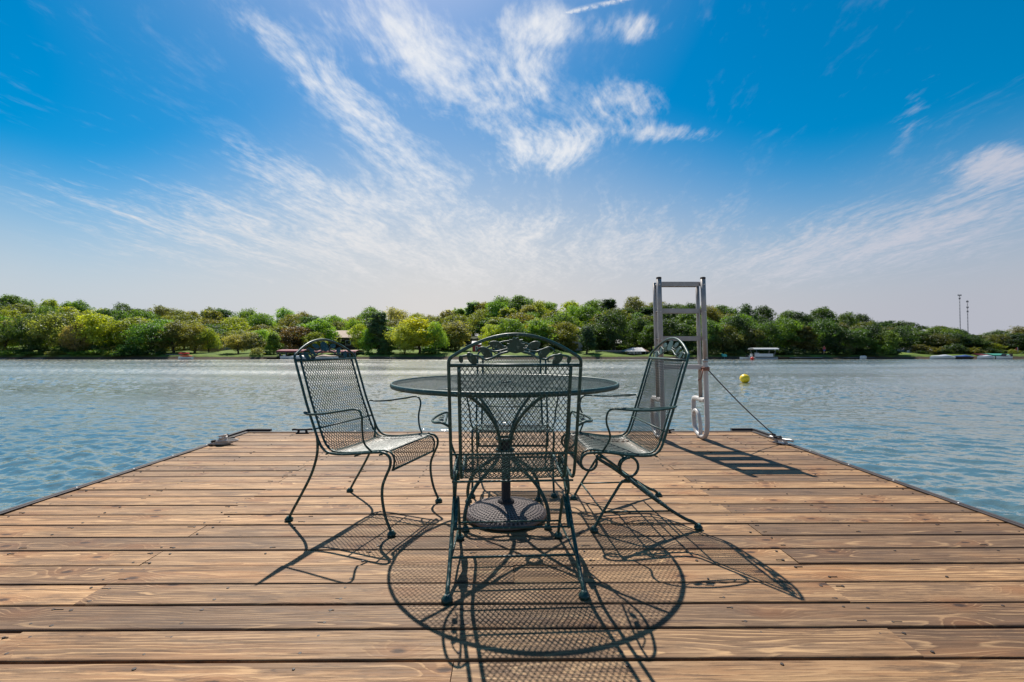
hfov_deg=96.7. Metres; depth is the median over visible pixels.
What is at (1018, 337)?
leafy tree
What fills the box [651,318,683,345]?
leafy tree
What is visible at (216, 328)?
leafy tree
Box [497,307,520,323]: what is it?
leafy tree
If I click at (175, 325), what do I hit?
leafy tree
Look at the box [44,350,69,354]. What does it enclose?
shrub
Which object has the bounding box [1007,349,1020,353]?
shrub
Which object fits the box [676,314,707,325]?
leafy tree
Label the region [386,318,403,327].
leafy tree
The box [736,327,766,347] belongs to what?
leafy tree
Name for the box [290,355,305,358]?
motor boat
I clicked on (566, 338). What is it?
leafy tree
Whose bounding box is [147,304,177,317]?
leafy tree
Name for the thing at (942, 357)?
motor boat
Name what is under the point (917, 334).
leafy tree
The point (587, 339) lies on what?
leafy tree
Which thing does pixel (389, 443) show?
patio chair
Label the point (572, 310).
leafy tree
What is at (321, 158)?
sky
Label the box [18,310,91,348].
leafy tree
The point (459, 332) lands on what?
leafy tree
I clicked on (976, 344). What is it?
leafy tree
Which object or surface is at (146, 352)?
shrub
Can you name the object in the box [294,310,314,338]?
leafy tree
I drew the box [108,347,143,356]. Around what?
shrub
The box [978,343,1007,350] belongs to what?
leafy tree
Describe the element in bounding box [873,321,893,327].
leafy tree
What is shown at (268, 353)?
shrub
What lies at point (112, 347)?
shrub
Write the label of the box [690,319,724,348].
leafy tree
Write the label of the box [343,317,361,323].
leafy tree
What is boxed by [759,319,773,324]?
leafy tree
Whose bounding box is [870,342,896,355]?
shrub
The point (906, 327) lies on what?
leafy tree
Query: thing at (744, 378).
buoy
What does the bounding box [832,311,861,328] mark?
leafy tree
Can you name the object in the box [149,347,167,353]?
shrub
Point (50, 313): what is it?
leafy tree
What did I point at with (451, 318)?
leafy tree
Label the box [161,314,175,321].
leafy tree
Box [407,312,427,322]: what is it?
leafy tree
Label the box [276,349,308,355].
boat canopy
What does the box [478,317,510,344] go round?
leafy tree
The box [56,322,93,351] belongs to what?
leafy tree
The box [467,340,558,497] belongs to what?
patio chair
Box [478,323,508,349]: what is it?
leafy tree
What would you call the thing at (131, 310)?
leafy tree
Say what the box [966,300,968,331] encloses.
radio mast
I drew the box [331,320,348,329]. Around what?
leafy tree
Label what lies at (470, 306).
leafy tree
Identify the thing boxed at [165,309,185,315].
leafy tree
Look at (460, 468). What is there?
patio chair
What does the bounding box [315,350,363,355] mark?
boat canopy
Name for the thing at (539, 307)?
leafy tree
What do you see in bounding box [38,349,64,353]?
shrub
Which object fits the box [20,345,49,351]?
shrub
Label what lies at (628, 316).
leafy tree
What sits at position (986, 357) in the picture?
motor boat
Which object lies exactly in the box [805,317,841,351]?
leafy tree
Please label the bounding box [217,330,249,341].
leafy tree
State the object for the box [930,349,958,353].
shrub
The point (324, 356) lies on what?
motor boat
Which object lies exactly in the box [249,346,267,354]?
shrub
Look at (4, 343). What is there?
leafy tree
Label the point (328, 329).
leafy tree
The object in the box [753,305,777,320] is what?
leafy tree
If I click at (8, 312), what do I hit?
leafy tree
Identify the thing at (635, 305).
leafy tree
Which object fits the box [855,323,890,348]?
leafy tree
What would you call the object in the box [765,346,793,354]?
shrub
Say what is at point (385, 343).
leafy tree
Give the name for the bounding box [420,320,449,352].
leafy tree
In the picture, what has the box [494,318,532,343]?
leafy tree
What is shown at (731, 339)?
leafy tree
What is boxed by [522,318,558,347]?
leafy tree
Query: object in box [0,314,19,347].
leafy tree
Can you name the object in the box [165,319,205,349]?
leafy tree
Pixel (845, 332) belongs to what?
leafy tree
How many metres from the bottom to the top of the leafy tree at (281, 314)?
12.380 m
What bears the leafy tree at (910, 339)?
on the shore ground
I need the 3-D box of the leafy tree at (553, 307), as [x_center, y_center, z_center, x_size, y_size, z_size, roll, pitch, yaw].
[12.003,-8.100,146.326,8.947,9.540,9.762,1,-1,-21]
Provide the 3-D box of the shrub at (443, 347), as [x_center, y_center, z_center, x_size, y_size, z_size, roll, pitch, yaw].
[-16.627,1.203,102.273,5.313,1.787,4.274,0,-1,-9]
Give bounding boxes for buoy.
[739,374,749,382]
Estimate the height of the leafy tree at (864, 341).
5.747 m
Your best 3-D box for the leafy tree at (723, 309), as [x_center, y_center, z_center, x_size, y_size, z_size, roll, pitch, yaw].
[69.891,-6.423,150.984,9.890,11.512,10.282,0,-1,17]
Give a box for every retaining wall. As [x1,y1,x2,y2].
[190,347,225,351]
[279,345,317,349]
[595,350,621,351]
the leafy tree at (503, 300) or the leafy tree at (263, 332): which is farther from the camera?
the leafy tree at (503, 300)
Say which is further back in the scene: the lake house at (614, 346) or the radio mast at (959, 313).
the radio mast at (959, 313)
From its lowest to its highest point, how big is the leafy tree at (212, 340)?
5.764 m
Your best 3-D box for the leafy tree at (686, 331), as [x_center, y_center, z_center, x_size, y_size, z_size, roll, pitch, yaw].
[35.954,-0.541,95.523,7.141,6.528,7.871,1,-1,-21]
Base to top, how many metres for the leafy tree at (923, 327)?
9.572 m
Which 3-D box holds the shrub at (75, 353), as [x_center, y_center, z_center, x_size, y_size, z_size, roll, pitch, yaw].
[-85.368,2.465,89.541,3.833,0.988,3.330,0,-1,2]
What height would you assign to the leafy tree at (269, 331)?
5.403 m
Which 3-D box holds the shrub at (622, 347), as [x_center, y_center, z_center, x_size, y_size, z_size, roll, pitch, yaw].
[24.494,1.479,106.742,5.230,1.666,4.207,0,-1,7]
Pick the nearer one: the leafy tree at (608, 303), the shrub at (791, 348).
the shrub at (791, 348)
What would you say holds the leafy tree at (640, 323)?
on the shore ground
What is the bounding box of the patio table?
[390,374,619,531]
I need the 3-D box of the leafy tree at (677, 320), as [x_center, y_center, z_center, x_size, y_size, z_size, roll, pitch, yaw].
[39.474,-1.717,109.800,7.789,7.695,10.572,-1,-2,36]
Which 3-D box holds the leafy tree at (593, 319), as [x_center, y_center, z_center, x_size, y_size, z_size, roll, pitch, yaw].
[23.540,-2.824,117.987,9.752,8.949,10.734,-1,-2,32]
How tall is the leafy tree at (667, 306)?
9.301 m
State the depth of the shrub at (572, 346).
101.12 m
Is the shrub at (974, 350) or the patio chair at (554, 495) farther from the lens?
the shrub at (974, 350)
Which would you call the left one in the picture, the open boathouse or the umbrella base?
the umbrella base
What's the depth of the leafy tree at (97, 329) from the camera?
92.94 m
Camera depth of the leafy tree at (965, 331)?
137.00 m
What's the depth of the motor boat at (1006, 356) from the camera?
86.91 m
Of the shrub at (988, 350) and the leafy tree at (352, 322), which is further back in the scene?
the leafy tree at (352, 322)
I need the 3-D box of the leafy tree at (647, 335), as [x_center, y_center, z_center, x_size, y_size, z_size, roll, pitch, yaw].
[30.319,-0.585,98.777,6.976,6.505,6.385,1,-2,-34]
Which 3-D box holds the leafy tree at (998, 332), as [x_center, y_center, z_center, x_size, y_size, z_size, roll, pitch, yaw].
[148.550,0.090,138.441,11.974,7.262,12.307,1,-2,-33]
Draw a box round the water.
[0,359,1023,523]
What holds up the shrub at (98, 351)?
on the shore ground
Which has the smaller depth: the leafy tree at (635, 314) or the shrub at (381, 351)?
the shrub at (381, 351)
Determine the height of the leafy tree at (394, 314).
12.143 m
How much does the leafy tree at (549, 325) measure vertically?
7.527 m
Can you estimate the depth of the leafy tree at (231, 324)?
117.30 m
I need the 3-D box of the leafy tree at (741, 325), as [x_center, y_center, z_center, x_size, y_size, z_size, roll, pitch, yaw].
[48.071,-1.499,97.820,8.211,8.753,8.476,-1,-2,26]
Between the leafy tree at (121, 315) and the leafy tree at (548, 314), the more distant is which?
the leafy tree at (121, 315)
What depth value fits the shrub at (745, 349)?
92.32 m
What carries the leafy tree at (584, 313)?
on the shore ground
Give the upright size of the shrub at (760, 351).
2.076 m
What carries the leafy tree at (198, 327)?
on the shore ground
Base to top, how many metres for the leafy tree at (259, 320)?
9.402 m
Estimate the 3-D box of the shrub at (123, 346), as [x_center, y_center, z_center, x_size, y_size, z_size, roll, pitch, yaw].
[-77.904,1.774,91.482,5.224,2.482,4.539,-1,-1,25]
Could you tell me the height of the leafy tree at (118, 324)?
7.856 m
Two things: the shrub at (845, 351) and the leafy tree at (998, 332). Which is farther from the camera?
the leafy tree at (998, 332)
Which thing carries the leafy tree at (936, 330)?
on the shore ground
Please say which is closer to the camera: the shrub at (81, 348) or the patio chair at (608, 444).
the patio chair at (608, 444)
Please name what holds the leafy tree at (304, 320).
on the shore ground
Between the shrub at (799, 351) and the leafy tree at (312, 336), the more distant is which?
the leafy tree at (312, 336)
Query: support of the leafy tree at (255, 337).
on the shore ground
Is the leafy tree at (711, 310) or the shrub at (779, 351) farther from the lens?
the leafy tree at (711, 310)
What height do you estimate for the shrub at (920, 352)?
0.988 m
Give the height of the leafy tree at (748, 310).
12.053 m
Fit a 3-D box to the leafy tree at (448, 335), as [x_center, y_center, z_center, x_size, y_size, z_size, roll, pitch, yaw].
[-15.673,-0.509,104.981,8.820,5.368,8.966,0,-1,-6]
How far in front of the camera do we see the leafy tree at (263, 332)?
97.19 m
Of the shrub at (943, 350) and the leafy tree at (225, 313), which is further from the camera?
the leafy tree at (225, 313)
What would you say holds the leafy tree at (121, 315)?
on the shore ground
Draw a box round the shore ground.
[0,336,1023,358]
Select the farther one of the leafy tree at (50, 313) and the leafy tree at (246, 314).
the leafy tree at (246, 314)
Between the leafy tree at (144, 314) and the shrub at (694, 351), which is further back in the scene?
the leafy tree at (144, 314)
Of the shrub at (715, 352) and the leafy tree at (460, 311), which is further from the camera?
the leafy tree at (460, 311)
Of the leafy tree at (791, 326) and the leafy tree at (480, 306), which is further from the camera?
the leafy tree at (480, 306)
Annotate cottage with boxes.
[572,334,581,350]
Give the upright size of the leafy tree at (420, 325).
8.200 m
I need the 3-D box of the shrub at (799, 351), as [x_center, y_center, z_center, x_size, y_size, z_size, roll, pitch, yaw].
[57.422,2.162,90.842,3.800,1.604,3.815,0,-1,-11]
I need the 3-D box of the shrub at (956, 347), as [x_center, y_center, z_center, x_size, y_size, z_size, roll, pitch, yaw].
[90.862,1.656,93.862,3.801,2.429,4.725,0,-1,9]
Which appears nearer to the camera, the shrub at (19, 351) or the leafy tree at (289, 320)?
the shrub at (19, 351)
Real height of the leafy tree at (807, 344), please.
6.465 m
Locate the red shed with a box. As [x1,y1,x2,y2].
[472,341,481,351]
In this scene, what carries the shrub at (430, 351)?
on the shore ground
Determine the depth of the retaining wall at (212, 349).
100.33 m
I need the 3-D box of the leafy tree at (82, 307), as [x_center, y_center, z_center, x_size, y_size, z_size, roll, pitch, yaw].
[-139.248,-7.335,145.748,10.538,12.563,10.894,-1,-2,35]
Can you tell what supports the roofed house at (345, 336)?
on the shore ground
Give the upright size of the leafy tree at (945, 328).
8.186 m
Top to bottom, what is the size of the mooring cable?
0.641 m
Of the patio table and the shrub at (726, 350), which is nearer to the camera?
the patio table
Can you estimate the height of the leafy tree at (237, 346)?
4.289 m
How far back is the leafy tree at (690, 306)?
134.12 m
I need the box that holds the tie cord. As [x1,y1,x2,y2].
[698,367,709,380]
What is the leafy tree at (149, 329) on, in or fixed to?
on the shore ground
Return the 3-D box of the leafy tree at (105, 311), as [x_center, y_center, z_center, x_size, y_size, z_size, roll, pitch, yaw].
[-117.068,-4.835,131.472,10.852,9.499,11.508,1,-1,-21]
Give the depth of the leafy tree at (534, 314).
123.72 m
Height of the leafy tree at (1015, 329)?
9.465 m
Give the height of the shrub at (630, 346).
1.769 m
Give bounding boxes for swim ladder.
[650,277,709,438]
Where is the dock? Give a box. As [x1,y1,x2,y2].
[0,428,1023,681]
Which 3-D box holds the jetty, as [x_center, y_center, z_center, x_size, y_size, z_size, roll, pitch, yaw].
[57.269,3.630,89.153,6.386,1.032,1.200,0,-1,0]
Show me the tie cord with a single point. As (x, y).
(702, 369)
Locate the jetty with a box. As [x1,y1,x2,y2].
[790,357,822,358]
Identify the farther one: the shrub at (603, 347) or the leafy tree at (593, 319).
the leafy tree at (593, 319)
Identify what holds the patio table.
on the dock
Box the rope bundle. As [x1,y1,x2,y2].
[208,434,238,444]
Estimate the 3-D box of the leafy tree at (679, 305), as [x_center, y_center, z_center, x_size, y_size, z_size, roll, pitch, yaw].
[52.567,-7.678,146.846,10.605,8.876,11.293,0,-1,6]
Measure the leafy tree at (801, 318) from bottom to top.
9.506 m
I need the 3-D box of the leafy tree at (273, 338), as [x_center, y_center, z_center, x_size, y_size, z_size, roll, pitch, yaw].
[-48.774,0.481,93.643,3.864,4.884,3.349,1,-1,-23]
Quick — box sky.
[0,0,1023,335]
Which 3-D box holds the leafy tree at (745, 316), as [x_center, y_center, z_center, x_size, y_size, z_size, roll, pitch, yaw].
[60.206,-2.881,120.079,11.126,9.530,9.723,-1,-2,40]
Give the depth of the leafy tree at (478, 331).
124.46 m
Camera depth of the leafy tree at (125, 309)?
148.76 m
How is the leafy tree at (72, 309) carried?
on the shore ground
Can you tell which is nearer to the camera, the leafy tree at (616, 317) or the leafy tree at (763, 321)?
the leafy tree at (616, 317)
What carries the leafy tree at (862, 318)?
on the shore ground
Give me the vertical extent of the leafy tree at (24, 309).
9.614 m
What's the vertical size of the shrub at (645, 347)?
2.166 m
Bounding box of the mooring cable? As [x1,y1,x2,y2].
[709,371,781,438]
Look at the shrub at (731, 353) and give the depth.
90.43 m
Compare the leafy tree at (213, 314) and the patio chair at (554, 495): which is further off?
the leafy tree at (213, 314)
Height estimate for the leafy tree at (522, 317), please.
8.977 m
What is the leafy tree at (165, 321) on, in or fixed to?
on the shore ground
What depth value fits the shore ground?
89.80 m
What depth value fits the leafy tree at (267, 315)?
141.63 m
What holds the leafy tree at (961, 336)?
on the shore ground
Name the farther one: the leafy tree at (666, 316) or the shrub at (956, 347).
the leafy tree at (666, 316)
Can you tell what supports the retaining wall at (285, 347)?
on the shore ground
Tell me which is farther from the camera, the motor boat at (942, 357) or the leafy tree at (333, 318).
the leafy tree at (333, 318)
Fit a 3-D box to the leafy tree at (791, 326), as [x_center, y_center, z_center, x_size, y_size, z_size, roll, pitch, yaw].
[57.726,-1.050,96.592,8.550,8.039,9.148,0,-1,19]
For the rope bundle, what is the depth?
4.12 m
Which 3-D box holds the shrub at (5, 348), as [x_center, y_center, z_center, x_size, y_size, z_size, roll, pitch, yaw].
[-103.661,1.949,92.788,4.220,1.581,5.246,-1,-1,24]
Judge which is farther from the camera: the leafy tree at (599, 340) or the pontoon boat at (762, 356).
the leafy tree at (599, 340)
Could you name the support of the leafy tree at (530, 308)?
on the shore ground
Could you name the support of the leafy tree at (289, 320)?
on the shore ground
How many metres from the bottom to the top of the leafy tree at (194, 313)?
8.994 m
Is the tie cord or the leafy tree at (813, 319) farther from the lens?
the leafy tree at (813, 319)
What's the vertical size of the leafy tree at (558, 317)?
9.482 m
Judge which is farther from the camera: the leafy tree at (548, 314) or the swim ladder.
the leafy tree at (548, 314)
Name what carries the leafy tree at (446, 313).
on the shore ground
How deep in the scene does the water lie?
11.55 m
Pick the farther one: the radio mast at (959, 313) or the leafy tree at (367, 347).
the radio mast at (959, 313)
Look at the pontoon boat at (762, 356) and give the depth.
86.24 m
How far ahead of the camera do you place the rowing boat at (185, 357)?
86.78 m
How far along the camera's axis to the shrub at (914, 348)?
94.56 m
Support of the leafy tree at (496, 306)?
on the shore ground
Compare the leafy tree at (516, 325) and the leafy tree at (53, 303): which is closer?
the leafy tree at (516, 325)
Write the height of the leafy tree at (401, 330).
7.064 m
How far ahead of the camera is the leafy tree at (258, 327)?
123.55 m
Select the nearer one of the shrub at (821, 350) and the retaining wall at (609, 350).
the shrub at (821, 350)
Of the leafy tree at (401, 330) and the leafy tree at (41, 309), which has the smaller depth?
the leafy tree at (401, 330)
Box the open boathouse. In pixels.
[620,347,649,354]
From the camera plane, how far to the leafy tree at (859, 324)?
125.63 m
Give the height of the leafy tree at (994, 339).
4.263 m
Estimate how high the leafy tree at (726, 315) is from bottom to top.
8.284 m
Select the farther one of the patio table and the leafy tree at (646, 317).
the leafy tree at (646, 317)
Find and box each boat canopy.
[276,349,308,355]
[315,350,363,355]
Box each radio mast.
[958,295,960,328]
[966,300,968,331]
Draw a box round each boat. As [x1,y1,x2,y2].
[178,357,193,358]
[279,354,289,358]
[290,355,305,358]
[315,355,337,358]
[740,354,753,358]
[748,348,778,358]
[930,355,955,358]
[955,355,973,358]
[977,355,994,358]
[996,354,1012,358]
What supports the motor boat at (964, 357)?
on the water
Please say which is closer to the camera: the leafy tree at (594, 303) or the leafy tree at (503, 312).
the leafy tree at (503, 312)
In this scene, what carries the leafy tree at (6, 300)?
on the shore ground
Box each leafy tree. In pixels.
[0,294,37,309]
[0,303,35,316]
[0,309,22,320]
[0,313,54,348]
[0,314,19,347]
[0,319,25,346]
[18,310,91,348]
[20,313,36,317]
[29,304,67,314]
[37,298,59,309]
[37,311,62,340]
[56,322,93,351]
[57,301,77,309]
[59,307,84,314]
[62,312,122,346]
[67,299,95,313]
[84,308,115,314]
[89,308,124,321]
[93,329,132,348]
[102,310,128,322]
[103,317,151,346]
[111,301,130,315]
[119,321,183,350]
[125,309,158,319]
[126,308,148,317]
[144,321,194,352]
[146,318,172,326]
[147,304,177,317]
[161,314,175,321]
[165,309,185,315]
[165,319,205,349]
[168,313,201,322]
[169,323,218,352]
[182,310,202,322]
[193,327,221,351]
[197,318,227,343]
[198,306,215,319]
[199,323,230,335]
[202,309,222,319]
[204,307,238,318]
[211,316,251,333]
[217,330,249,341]
[220,334,253,353]
[232,308,256,323]
[237,332,266,351]
[243,324,271,332]
[246,313,278,328]
[247,328,276,338]
[248,312,272,324]
[248,329,270,347]
[264,332,285,353]
[269,325,291,337]
[271,306,297,325]
[277,314,305,328]
[278,325,325,348]
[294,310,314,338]
[296,315,324,331]
[300,332,327,349]
[303,318,338,343]
[323,314,345,326]
[327,333,347,345]
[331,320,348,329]
[339,318,360,329]
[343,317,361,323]
[346,323,369,349]
[355,305,377,320]
[357,328,377,351]
[359,318,379,329]
[364,310,391,348]
[376,332,396,350]
[383,306,410,326]
[383,322,421,353]
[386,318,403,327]
[393,316,439,352]
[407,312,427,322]
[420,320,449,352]
[426,327,452,349]
[428,315,450,335]
[439,309,455,321]
[441,321,470,346]
[442,313,476,340]
[451,308,470,331]
[463,308,494,335]
[464,300,479,335]
[468,317,495,336]
[470,301,488,322]
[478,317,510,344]
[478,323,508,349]
[485,299,508,317]
[486,295,510,308]
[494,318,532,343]
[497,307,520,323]
[505,312,537,339]
[508,294,534,312]
[520,304,537,316]
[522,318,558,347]
[525,319,558,344]
[526,311,539,328]
[531,300,551,319]
[541,310,556,320]
[543,301,560,314]
[544,311,587,334]
[546,321,580,349]
[558,300,580,315]
[564,304,582,322]
[573,306,600,327]
[577,298,606,316]
[578,325,597,353]
[585,308,637,349]
[589,313,619,334]
[593,326,616,349]
[599,298,616,310]
[602,307,633,336]
[622,296,651,312]
[622,307,636,314]
[625,316,652,346]
[627,312,653,323]
[628,315,653,348]
[636,324,665,350]
[638,306,652,316]
[651,303,681,319]
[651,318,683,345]
[653,314,678,319]
[666,323,701,347]
[667,319,690,347]
[673,304,684,315]
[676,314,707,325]
[677,302,709,319]
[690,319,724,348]
[700,305,722,322]
[707,324,745,353]
[714,304,736,317]
[716,313,734,324]
[719,313,756,350]
[719,313,758,325]
[734,303,763,319]
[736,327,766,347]
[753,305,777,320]
[753,322,788,347]
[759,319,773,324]
[767,317,809,347]
[774,310,793,320]
[775,311,812,325]
[786,326,821,350]
[805,317,822,325]
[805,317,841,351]
[807,306,838,325]
[818,326,861,349]
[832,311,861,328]
[836,322,848,329]
[842,328,878,349]
[849,321,884,330]
[852,313,874,326]
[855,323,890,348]
[872,330,901,354]
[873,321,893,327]
[886,327,918,349]
[888,320,920,348]
[897,324,919,348]
[900,331,941,345]
[916,325,929,329]
[918,328,962,333]
[919,333,958,348]
[924,326,963,332]
[936,332,979,350]
[955,328,972,335]
[956,336,992,348]
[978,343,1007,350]
[981,329,1010,337]
[981,334,1021,349]
[999,333,1023,350]
[1006,325,1023,333]
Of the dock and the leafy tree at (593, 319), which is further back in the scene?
the leafy tree at (593, 319)
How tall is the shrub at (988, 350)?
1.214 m
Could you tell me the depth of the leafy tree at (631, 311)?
131.37 m
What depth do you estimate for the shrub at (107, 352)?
88.68 m
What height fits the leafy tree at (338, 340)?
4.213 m
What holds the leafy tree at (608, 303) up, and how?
on the shore ground
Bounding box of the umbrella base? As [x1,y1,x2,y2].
[466,438,545,530]
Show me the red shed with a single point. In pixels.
(474, 348)
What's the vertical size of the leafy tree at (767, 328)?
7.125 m
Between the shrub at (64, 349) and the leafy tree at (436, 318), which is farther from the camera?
the leafy tree at (436, 318)
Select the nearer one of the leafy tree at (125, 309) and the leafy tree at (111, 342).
the leafy tree at (111, 342)
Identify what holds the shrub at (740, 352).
on the shore ground
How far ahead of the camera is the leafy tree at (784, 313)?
145.04 m
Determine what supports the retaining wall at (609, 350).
on the shore ground
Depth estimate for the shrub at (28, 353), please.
88.83 m
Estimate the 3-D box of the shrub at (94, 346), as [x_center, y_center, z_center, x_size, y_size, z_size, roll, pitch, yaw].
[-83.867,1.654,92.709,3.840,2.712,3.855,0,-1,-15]
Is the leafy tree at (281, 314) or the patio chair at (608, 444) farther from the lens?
the leafy tree at (281, 314)
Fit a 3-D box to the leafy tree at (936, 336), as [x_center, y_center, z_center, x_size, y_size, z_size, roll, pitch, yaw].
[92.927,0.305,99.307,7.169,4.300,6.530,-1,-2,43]
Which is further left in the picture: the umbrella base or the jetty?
the umbrella base
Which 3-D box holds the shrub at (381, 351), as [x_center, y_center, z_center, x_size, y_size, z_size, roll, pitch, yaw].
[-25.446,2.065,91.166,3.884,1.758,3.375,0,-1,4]
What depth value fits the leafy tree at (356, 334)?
96.06 m
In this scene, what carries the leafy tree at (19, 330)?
on the shore ground
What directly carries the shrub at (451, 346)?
on the shore ground
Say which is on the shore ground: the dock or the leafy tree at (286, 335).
the leafy tree at (286, 335)
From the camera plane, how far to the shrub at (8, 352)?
89.32 m
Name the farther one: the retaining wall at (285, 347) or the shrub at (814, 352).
the retaining wall at (285, 347)
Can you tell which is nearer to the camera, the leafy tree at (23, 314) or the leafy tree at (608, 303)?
the leafy tree at (23, 314)
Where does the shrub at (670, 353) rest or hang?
on the shore ground
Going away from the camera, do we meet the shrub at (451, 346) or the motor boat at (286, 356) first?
the motor boat at (286, 356)
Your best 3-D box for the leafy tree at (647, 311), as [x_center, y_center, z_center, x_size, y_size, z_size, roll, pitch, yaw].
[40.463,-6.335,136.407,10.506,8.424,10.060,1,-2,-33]
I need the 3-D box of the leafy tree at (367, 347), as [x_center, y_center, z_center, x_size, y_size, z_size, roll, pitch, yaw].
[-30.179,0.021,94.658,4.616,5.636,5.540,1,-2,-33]
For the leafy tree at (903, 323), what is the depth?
147.38 m
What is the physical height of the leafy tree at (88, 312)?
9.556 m
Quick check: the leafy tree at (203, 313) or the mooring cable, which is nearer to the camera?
the mooring cable
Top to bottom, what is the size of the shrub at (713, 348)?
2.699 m
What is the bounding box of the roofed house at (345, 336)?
[328,327,362,349]
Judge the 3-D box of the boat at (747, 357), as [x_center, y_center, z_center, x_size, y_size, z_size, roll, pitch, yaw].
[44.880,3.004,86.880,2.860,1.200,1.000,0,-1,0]
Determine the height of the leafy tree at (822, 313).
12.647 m
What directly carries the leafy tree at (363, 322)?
on the shore ground
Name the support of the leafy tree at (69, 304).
on the shore ground
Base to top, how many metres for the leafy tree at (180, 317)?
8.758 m
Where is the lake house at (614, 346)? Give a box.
[596,340,621,349]
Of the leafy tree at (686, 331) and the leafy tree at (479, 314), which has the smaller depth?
the leafy tree at (686, 331)
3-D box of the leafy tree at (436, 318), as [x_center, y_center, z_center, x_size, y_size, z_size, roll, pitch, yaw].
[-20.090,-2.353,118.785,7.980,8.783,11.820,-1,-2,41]
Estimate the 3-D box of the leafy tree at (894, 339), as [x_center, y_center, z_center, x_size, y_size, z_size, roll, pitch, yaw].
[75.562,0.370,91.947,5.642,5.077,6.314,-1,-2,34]
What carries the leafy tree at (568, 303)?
on the shore ground
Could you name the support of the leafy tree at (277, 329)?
on the shore ground
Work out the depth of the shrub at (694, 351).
90.32 m
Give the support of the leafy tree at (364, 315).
on the shore ground
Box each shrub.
[0,347,20,351]
[0,350,19,354]
[11,349,28,352]
[16,351,44,355]
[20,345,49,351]
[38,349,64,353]
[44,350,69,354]
[58,345,70,351]
[67,351,82,354]
[69,344,92,352]
[77,349,106,355]
[87,343,109,352]
[101,345,117,350]
[102,350,118,355]
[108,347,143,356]
[112,344,137,352]
[138,350,165,355]
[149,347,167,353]
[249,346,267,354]
[264,351,276,354]
[376,347,394,354]
[420,347,439,353]
[426,344,448,349]
[447,341,460,350]
[567,342,578,350]
[595,343,611,349]
[609,345,627,349]
[624,343,636,348]
[634,342,650,349]
[665,349,691,354]
[690,346,709,354]
[708,344,721,350]
[709,349,722,354]
[717,343,736,354]
[726,351,736,354]
[735,349,745,354]
[737,345,755,353]
[753,346,770,353]
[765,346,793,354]
[785,347,811,354]
[792,348,810,355]
[811,349,822,354]
[819,347,835,352]
[824,348,853,354]
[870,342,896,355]
[904,344,939,353]
[914,350,928,353]
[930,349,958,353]
[939,343,969,353]
[954,347,989,353]
[980,348,1001,352]
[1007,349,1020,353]
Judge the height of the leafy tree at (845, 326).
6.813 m
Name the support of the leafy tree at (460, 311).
on the shore ground
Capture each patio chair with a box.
[284,339,441,536]
[431,333,592,603]
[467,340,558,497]
[561,337,702,531]
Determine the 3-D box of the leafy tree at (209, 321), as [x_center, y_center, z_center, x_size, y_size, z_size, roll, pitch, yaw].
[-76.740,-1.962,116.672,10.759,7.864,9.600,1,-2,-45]
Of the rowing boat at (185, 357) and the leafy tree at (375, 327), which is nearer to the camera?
the rowing boat at (185, 357)
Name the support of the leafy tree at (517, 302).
on the shore ground

